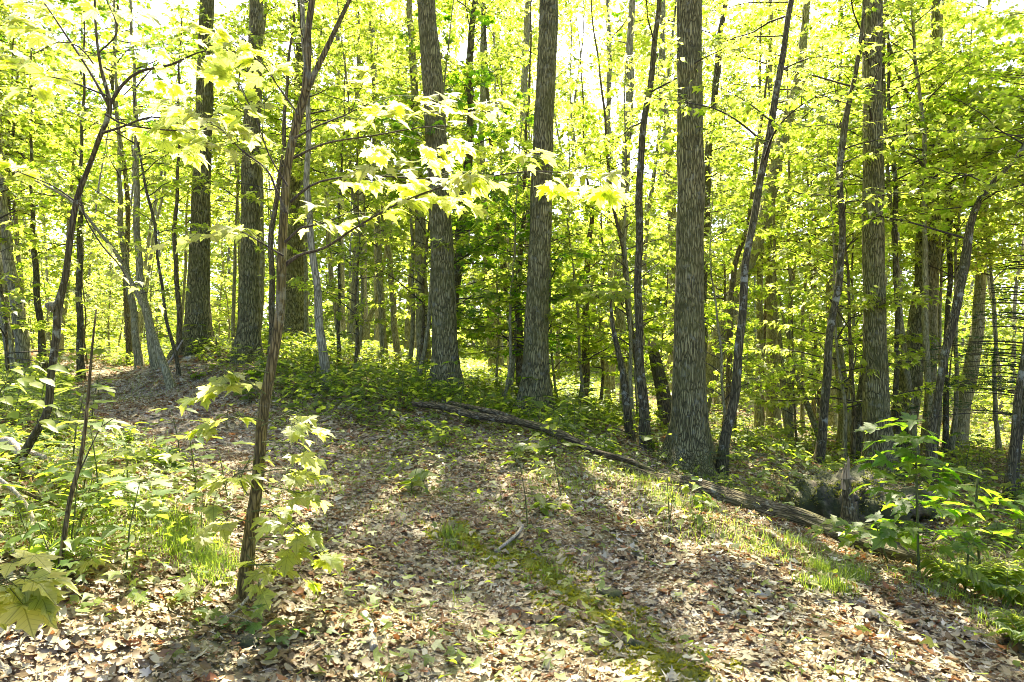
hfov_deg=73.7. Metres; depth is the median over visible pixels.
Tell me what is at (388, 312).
young maple
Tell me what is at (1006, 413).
hemlock
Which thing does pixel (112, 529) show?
maple seedling
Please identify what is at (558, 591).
leafy shoot
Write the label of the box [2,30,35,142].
slender maple
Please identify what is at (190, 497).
maple seedling
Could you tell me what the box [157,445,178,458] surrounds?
wild herb
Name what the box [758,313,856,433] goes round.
young maple
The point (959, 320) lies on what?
young maple
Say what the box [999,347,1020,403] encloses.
young maple
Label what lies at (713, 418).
maple seedling
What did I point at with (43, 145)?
slender maple
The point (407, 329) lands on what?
understory tree
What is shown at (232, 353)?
maple seedling
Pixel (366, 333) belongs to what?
understory tree
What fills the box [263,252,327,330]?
young maple
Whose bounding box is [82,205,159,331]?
young maple
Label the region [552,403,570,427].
wild herb
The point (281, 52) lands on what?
slender maple
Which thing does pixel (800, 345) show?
young maple
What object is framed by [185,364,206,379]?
wild herb
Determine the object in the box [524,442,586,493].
maple seedling
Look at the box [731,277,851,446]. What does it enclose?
young maple
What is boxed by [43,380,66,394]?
wild herb
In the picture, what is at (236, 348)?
maple seedling
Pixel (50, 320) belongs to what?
young maple
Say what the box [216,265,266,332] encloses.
young maple
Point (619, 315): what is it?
understory tree
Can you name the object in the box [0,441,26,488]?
maple seedling
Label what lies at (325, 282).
young maple
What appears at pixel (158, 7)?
sky
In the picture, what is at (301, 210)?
understory tree
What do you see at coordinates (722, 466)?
wild herb
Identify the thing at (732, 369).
young maple
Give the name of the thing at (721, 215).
slender maple
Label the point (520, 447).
wild herb
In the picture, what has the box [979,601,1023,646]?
fern
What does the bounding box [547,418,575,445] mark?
maple seedling
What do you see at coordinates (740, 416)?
maple seedling
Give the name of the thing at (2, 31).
slender maple
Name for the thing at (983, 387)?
young maple
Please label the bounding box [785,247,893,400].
young maple
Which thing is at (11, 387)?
maple seedling
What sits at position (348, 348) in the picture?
wild herb
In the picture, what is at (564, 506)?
wild herb
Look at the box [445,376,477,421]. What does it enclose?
maple seedling
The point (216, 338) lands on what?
maple seedling
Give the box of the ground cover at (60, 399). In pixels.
[0,331,1023,681]
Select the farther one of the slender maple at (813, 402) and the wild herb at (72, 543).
the slender maple at (813, 402)
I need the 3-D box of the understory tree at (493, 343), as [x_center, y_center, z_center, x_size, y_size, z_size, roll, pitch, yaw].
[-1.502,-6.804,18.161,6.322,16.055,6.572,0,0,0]
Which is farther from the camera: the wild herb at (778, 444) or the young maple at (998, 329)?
the young maple at (998, 329)
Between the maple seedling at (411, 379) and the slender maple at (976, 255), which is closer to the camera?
the maple seedling at (411, 379)
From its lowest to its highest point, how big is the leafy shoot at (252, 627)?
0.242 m
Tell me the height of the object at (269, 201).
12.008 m
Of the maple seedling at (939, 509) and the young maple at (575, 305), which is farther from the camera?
the young maple at (575, 305)
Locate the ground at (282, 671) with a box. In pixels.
[0,341,1023,681]
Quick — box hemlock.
[891,231,1023,427]
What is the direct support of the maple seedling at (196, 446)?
on the ground at (282, 671)
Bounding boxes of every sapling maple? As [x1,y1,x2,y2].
[0,0,271,471]
[57,309,122,574]
[144,0,633,610]
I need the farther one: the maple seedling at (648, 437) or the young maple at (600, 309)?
the young maple at (600, 309)
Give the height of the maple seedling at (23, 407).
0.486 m
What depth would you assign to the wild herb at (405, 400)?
9.36 m
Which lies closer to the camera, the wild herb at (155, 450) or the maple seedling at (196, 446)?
the maple seedling at (196, 446)
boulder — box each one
[782,462,912,544]
[897,486,941,520]
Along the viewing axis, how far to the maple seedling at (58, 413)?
6.19 m
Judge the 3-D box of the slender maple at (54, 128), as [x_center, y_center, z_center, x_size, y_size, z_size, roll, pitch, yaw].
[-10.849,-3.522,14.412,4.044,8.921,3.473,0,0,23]
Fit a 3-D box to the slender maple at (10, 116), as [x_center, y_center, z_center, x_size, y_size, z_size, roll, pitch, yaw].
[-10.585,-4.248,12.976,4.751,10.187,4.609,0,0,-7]
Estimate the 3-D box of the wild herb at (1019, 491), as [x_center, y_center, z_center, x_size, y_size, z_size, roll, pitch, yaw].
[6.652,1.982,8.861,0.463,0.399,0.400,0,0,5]
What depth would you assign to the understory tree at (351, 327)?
15.95 m
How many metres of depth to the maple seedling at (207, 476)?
4.74 m
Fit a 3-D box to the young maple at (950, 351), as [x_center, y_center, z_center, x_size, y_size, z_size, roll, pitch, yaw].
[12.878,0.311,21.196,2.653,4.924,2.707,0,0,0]
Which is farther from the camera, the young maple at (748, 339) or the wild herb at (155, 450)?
the young maple at (748, 339)
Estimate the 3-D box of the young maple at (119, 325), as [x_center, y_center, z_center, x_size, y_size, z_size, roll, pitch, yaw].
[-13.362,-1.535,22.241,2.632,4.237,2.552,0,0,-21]
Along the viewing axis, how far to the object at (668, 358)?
23.64 m
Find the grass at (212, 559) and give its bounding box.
[0,361,1023,681]
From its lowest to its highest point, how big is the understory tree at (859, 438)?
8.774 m
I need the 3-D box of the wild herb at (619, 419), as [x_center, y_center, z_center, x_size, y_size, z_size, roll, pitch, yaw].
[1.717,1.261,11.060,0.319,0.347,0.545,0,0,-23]
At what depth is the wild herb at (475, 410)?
8.91 m
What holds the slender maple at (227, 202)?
on the ground at (282, 671)
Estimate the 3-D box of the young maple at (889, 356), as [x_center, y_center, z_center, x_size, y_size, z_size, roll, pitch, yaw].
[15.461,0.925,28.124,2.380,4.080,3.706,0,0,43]
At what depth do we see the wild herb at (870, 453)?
10.10 m
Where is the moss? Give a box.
[216,517,761,681]
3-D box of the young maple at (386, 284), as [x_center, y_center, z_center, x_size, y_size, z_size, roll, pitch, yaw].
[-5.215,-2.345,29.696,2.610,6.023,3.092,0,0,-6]
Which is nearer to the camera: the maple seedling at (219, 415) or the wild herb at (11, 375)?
the maple seedling at (219, 415)
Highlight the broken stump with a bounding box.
[647,336,671,427]
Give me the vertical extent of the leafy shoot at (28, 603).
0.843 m
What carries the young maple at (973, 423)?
on the ground at (282, 671)
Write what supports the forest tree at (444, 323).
on the ground at (282, 671)
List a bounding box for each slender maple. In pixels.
[0,0,39,119]
[0,0,109,361]
[0,0,122,317]
[0,0,197,363]
[0,3,92,165]
[0,4,129,341]
[0,9,51,169]
[0,17,87,161]
[0,52,38,103]
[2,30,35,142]
[2,35,70,198]
[3,0,169,362]
[110,0,344,330]
[122,27,278,327]
[139,4,280,272]
[142,0,318,345]
[186,0,403,148]
[187,0,388,165]
[195,0,366,345]
[226,0,425,360]
[295,0,426,352]
[310,0,497,365]
[588,0,803,247]
[643,79,782,293]
[649,126,808,361]
[657,0,890,423]
[661,121,785,299]
[709,19,890,411]
[717,0,919,420]
[725,18,914,430]
[725,45,908,285]
[750,0,1023,454]
[784,0,1023,463]
[836,0,1023,456]
[848,39,1023,449]
[886,36,1023,146]
[887,5,1023,452]
[905,0,1023,152]
[941,16,1023,133]
[956,138,1023,282]
[961,5,1023,227]
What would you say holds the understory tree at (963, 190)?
on the ground at (282, 671)
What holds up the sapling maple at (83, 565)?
on the ground at (282, 671)
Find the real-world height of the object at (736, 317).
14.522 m
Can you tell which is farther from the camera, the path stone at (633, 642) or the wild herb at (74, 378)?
the wild herb at (74, 378)
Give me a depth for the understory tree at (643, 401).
9.45 m
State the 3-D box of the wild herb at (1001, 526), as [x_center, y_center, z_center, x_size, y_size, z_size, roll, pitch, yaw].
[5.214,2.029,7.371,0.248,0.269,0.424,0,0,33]
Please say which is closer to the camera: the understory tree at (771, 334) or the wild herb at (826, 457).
the wild herb at (826, 457)
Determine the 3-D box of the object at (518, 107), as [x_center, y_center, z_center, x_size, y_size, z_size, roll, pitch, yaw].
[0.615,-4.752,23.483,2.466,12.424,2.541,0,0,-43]
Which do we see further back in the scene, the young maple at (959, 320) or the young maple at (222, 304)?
the young maple at (222, 304)
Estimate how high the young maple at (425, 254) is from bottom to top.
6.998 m
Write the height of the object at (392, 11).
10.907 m
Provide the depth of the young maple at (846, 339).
31.00 m
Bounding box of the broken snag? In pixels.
[839,456,858,531]
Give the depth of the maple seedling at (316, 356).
10.32 m
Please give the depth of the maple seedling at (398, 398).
9.11 m
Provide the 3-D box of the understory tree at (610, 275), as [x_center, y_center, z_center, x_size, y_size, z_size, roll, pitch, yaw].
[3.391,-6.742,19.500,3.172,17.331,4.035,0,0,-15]
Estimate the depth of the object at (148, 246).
24.06 m
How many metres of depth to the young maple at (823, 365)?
21.68 m
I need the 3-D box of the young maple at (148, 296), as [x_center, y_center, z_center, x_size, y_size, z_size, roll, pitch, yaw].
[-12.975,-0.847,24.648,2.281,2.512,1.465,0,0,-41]
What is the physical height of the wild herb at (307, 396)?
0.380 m
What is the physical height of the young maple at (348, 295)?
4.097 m
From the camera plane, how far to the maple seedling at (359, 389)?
8.68 m
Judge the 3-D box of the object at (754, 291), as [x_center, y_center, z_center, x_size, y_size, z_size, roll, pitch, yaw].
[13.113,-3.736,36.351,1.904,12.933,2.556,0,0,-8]
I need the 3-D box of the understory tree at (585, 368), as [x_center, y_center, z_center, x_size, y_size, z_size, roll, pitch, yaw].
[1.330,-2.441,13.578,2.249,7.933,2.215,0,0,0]
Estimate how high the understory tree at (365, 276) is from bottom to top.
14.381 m
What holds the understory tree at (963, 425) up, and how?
on the ground at (282, 671)
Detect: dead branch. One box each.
[0,437,33,475]
[0,442,46,458]
[0,477,34,548]
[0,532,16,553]
[6,481,78,519]
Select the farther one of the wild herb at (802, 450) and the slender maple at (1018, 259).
the slender maple at (1018, 259)
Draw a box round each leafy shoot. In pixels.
[0,364,69,432]
[0,549,81,637]
[40,480,161,532]
[78,445,206,502]
[167,583,235,625]
[216,604,305,646]
[524,582,562,593]
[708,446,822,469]
[712,480,752,494]
[804,514,926,563]
[847,412,990,575]
[932,469,1023,564]
[932,533,1021,594]
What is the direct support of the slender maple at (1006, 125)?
on the ground at (282, 671)
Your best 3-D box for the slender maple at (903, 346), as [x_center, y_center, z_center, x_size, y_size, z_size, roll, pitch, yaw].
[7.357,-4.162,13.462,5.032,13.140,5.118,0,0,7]
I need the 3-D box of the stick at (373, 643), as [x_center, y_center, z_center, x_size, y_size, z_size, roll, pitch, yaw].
[-0.739,1.495,3.547,0.048,0.060,0.429,0,0,-18]
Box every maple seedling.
[0,382,41,426]
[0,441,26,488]
[3,382,71,425]
[17,396,64,439]
[20,386,45,412]
[29,465,108,538]
[35,418,133,507]
[37,406,76,424]
[38,383,114,465]
[49,469,142,535]
[53,445,112,487]
[54,393,76,404]
[69,366,122,421]
[75,373,110,397]
[87,472,177,573]
[149,406,204,461]
[153,434,222,513]
[178,489,225,527]
[182,324,205,338]
[184,441,253,498]
[206,330,233,358]
[212,344,246,364]
[215,404,244,425]
[218,345,258,381]
[252,359,286,395]
[264,344,295,385]
[284,378,308,397]
[299,351,332,381]
[331,366,348,384]
[347,361,379,398]
[350,387,378,416]
[364,351,391,383]
[388,368,416,403]
[389,391,408,411]
[401,359,426,376]
[402,366,424,390]
[408,362,437,401]
[429,413,458,425]
[437,360,472,394]
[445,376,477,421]
[448,372,477,394]
[451,385,467,401]
[474,392,492,406]
[486,377,515,411]
[496,364,515,384]
[498,457,546,526]
[516,396,545,417]
[522,376,552,397]
[523,397,555,416]
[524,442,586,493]
[533,410,559,435]
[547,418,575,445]
[554,381,584,400]
[556,396,592,433]
[567,398,593,420]
[568,381,599,415]
[569,404,605,422]
[579,392,593,400]
[582,386,610,426]
[634,416,661,454]
[639,433,671,470]
[655,398,671,414]
[708,412,718,426]
[711,406,722,424]
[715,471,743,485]
[717,417,751,452]
[734,414,747,429]
[743,409,764,443]
[747,476,798,500]
[756,468,804,505]
[758,463,788,501]
[795,420,818,447]
[802,427,828,453]
[819,463,842,472]
[830,428,866,456]
[918,488,952,524]
[919,446,961,482]
[948,432,984,465]
[961,466,996,508]
[964,440,994,451]
[968,473,1001,506]
[972,440,989,458]
[998,481,1023,512]
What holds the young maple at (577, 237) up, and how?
on the ground at (282, 671)
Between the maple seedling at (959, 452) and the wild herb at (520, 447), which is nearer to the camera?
the wild herb at (520, 447)
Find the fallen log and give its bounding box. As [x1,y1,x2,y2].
[622,465,920,564]
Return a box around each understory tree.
[0,0,158,380]
[0,1,133,377]
[0,40,73,375]
[0,53,130,370]
[10,0,192,368]
[12,0,223,369]
[13,171,190,388]
[85,80,217,375]
[125,0,263,355]
[209,0,341,361]
[246,0,379,386]
[253,44,408,364]
[260,0,424,353]
[296,11,401,363]
[316,11,427,361]
[322,0,367,342]
[341,0,475,375]
[349,4,384,342]
[355,0,374,322]
[362,135,427,349]
[367,85,462,356]
[370,0,579,316]
[426,3,535,379]
[450,3,556,374]
[470,0,567,395]
[520,0,530,305]
[529,17,635,406]
[531,85,629,407]
[562,0,677,392]
[570,0,676,409]
[582,0,773,449]
[591,0,737,397]
[595,0,654,401]
[610,298,635,440]
[624,0,876,477]
[643,0,809,362]
[702,0,861,416]
[711,10,848,431]
[712,0,802,432]
[714,54,821,429]
[738,0,957,465]
[747,60,834,441]
[757,61,849,428]
[759,199,817,436]
[767,0,905,445]
[785,34,1023,484]
[795,0,1015,447]
[803,1,861,430]
[820,0,1023,455]
[825,9,934,459]
[840,0,1023,462]
[855,0,1006,451]
[860,0,1023,449]
[922,41,1023,490]
[949,4,1023,499]
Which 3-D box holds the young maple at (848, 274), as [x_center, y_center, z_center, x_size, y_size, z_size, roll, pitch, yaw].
[5.886,-1.417,12.578,3.410,7.712,4.689,0,0,16]
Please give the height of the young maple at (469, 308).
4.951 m
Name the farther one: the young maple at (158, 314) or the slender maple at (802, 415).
the young maple at (158, 314)
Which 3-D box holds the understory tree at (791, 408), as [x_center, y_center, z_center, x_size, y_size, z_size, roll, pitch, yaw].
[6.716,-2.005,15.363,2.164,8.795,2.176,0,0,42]
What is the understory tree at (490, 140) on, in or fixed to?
on the ground at (282, 671)
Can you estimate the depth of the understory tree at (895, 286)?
12.75 m
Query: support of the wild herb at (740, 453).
on the ground at (282, 671)
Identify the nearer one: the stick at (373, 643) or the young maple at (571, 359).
the stick at (373, 643)
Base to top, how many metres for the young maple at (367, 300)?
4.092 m
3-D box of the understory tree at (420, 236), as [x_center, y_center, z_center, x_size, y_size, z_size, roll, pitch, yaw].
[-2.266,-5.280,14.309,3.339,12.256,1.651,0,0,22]
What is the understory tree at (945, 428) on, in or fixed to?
on the ground at (282, 671)
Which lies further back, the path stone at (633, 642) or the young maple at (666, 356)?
the young maple at (666, 356)
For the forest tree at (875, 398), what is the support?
on the ground at (282, 671)
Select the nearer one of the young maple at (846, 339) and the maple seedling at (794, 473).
the maple seedling at (794, 473)
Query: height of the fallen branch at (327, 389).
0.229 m
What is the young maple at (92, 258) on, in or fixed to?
on the ground at (282, 671)
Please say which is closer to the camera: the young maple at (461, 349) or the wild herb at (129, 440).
the wild herb at (129, 440)
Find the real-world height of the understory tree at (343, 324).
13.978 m
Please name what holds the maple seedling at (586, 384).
on the ground at (282, 671)
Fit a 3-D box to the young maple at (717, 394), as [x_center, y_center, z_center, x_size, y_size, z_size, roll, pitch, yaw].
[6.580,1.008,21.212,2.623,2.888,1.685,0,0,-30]
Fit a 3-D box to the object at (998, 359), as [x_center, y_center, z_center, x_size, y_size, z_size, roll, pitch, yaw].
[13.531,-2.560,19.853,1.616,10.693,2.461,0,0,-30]
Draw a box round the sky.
[7,0,1023,328]
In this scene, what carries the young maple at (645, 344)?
on the ground at (282, 671)
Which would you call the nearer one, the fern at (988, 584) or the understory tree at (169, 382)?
the fern at (988, 584)
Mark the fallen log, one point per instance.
(794, 514)
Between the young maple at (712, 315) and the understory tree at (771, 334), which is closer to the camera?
the young maple at (712, 315)
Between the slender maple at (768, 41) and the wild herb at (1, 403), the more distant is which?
the slender maple at (768, 41)
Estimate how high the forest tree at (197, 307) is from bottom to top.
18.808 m
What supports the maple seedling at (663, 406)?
on the ground at (282, 671)
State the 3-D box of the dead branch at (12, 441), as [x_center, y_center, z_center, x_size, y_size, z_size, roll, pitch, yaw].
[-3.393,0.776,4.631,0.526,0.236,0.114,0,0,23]
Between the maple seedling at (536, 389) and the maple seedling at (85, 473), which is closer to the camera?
the maple seedling at (85, 473)
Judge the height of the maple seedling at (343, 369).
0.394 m
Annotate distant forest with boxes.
[0,0,1023,395]
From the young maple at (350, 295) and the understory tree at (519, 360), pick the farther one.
the young maple at (350, 295)
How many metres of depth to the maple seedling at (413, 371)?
10.62 m
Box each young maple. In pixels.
[0,137,106,375]
[0,208,75,374]
[10,220,57,330]
[10,229,55,324]
[10,231,44,319]
[11,220,76,349]
[14,209,101,345]
[22,242,69,336]
[23,275,50,347]
[25,194,138,363]
[65,231,145,352]
[66,229,117,325]
[69,184,159,349]
[71,230,148,336]
[74,272,123,345]
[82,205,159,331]
[113,255,173,340]
[114,283,175,343]
[130,215,184,357]
[136,223,187,335]
[141,266,176,337]
[144,243,186,336]
[160,177,237,341]
[160,246,228,338]
[161,284,186,333]
[174,230,266,343]
[210,149,348,314]
[210,213,276,334]
[211,290,230,339]
[212,285,237,339]
[214,279,267,338]
[215,255,275,342]
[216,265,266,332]
[226,232,275,327]
[257,99,430,374]
[262,268,334,334]
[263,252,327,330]
[308,232,360,331]
[322,23,514,365]
[322,288,346,337]
[332,271,374,336]
[332,271,399,336]
[335,269,374,328]
[351,0,574,386]
[351,35,564,360]
[368,219,408,328]
[385,232,429,333]
[386,307,403,342]
[394,2,616,394]
[431,47,636,359]
[431,266,484,340]
[455,88,612,405]
[457,212,555,390]
[459,288,479,355]
[461,300,485,354]
[464,255,522,349]
[471,313,506,362]
[483,61,645,401]
[491,147,628,399]
[495,102,674,401]
[500,102,673,412]
[549,207,613,381]
[549,264,598,376]
[550,37,743,426]
[560,305,591,370]
[583,260,674,425]
[592,310,632,371]
[598,190,738,424]
[615,320,665,380]
[616,302,649,376]
[632,313,669,369]
[633,321,669,390]
[634,314,668,392]
[647,143,823,417]
[651,252,797,431]
[707,285,764,409]
[711,310,754,403]
[711,335,746,407]
[719,111,986,465]
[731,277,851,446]
[732,297,766,403]
[733,50,952,462]
[733,293,755,370]
[735,303,755,386]
[742,111,939,448]
[745,301,795,379]
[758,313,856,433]
[783,317,811,397]
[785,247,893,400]
[794,311,859,406]
[843,310,862,382]
[854,301,924,412]
[854,316,893,387]
[887,319,924,413]
[889,280,968,424]
[889,345,922,413]
[891,247,1021,425]
[941,319,985,406]
[949,286,1014,422]
[950,286,1017,413]
[951,338,1008,404]
[970,362,1015,438]
[971,345,1013,417]
[973,332,1022,410]
[980,319,1023,412]
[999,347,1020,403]
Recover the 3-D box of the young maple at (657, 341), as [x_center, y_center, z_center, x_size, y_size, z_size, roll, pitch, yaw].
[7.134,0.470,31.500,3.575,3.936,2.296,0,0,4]
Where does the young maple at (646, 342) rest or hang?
on the ground at (282, 671)
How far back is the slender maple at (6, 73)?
14.03 m
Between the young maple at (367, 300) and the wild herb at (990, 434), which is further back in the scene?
the young maple at (367, 300)
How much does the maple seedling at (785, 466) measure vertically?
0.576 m
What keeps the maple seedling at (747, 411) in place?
on the ground at (282, 671)
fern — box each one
[909,547,1008,587]
[935,555,1012,589]
[935,557,1023,608]
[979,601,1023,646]
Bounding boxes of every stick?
[168,340,182,364]
[210,578,262,617]
[361,610,378,649]
[494,524,523,552]
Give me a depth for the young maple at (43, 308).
25.58 m
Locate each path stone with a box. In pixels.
[227,632,259,648]
[615,636,644,648]
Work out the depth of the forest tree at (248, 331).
12.86 m
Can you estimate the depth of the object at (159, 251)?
34.18 m
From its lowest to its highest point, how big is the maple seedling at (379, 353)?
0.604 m
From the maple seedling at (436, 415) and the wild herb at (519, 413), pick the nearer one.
the maple seedling at (436, 415)
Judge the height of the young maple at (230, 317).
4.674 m
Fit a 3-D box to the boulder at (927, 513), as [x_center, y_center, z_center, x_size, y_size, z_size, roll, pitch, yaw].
[4.800,2.020,8.141,0.754,0.522,0.575,0,0,0]
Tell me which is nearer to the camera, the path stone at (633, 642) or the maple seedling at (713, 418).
the path stone at (633, 642)
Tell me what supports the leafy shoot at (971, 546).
on the ground at (282, 671)
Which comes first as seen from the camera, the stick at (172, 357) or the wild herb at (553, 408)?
the wild herb at (553, 408)
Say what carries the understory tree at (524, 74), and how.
on the ground at (282, 671)
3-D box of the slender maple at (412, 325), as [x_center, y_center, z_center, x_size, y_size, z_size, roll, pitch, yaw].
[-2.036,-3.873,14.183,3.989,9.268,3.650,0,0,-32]
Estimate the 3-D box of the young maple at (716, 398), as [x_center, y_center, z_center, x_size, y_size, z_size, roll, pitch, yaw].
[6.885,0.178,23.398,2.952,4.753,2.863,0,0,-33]
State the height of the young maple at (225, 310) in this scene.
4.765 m
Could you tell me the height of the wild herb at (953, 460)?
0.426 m
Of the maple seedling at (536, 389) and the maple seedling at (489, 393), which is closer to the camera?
the maple seedling at (489, 393)
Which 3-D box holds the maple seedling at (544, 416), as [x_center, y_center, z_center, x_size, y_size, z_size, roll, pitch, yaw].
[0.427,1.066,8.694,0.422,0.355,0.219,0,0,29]
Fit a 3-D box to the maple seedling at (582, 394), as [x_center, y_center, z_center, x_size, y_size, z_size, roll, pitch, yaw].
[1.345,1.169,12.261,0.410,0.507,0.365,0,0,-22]
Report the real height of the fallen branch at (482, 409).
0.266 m
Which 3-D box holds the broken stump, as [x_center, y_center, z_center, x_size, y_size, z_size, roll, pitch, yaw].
[2.936,0.878,13.031,0.649,1.988,0.464,0,0,25]
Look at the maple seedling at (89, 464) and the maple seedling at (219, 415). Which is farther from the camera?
the maple seedling at (219, 415)
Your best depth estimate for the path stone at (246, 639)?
3.28 m
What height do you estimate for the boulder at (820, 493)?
1.077 m
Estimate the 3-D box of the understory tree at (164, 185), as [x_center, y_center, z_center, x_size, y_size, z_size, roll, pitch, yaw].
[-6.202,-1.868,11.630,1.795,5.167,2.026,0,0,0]
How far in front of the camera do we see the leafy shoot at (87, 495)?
3.96 m
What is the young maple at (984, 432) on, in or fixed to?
on the ground at (282, 671)
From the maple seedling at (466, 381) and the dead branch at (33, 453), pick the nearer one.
the dead branch at (33, 453)
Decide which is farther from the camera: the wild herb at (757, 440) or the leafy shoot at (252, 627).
the wild herb at (757, 440)
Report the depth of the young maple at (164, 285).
35.07 m
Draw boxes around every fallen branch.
[315,380,367,397]
[412,402,656,471]
[441,399,518,417]
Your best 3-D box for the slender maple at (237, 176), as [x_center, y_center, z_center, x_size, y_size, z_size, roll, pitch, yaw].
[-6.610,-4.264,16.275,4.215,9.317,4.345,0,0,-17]
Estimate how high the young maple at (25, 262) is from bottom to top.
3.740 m
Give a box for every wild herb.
[0,367,37,404]
[0,371,21,415]
[0,507,113,569]
[5,368,36,392]
[38,416,69,440]
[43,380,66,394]
[44,403,76,442]
[62,372,83,383]
[117,422,149,442]
[137,448,161,465]
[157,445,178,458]
[158,443,204,469]
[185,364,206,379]
[194,336,210,352]
[199,338,213,348]
[232,370,262,400]
[242,364,261,379]
[250,366,264,380]
[286,387,312,411]
[299,344,318,362]
[310,365,331,393]
[341,340,353,361]
[349,358,369,376]
[395,463,439,492]
[400,389,412,411]
[429,418,460,446]
[460,409,481,423]
[493,404,518,412]
[504,438,535,461]
[512,406,536,417]
[517,409,545,436]
[527,464,550,482]
[529,416,562,454]
[530,502,569,515]
[545,397,562,416]
[550,400,573,418]
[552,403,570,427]
[553,411,576,433]
[564,402,588,433]
[593,428,620,452]
[606,407,622,423]
[646,431,661,451]
[648,475,703,529]
[650,410,665,430]
[681,476,718,510]
[712,465,730,488]
[729,446,741,467]
[731,445,746,460]
[734,424,771,447]
[737,427,748,440]
[758,438,792,456]
[775,436,810,454]
[805,455,831,461]
[827,435,849,447]
[860,452,879,472]
[923,483,955,502]
[950,454,975,475]
[962,433,983,452]
[980,426,1001,441]
[980,446,990,459]
[982,519,1007,538]
[986,520,1023,538]
[989,504,1023,541]
[995,480,1022,505]
[999,479,1023,496]
[1009,559,1023,569]
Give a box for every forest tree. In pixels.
[167,0,220,358]
[227,0,265,363]
[282,0,310,345]
[417,0,470,400]
[509,0,559,417]
[656,0,716,480]
[707,0,942,480]
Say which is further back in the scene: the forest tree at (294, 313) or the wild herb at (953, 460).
the forest tree at (294, 313)
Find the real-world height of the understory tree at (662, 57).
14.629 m
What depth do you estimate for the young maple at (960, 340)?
29.40 m
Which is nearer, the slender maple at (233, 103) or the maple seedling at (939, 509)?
the maple seedling at (939, 509)
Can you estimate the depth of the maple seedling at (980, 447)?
12.36 m
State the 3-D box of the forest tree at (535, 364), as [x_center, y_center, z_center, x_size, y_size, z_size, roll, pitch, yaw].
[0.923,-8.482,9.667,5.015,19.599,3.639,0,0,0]
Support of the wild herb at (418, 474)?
on the ground at (282, 671)
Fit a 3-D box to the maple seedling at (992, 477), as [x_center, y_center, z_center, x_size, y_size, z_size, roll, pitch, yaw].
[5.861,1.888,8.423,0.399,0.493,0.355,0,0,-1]
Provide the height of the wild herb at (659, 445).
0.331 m
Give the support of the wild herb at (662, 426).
on the ground at (282, 671)
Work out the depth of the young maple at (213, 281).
18.73 m
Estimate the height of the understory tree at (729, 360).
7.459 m
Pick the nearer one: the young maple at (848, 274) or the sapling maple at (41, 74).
the sapling maple at (41, 74)
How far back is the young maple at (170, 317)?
27.57 m
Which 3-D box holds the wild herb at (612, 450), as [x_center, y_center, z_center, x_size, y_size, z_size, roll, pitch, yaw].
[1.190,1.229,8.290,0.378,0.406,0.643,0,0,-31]
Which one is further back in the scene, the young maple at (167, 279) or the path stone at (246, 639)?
the young maple at (167, 279)
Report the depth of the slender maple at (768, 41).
17.56 m

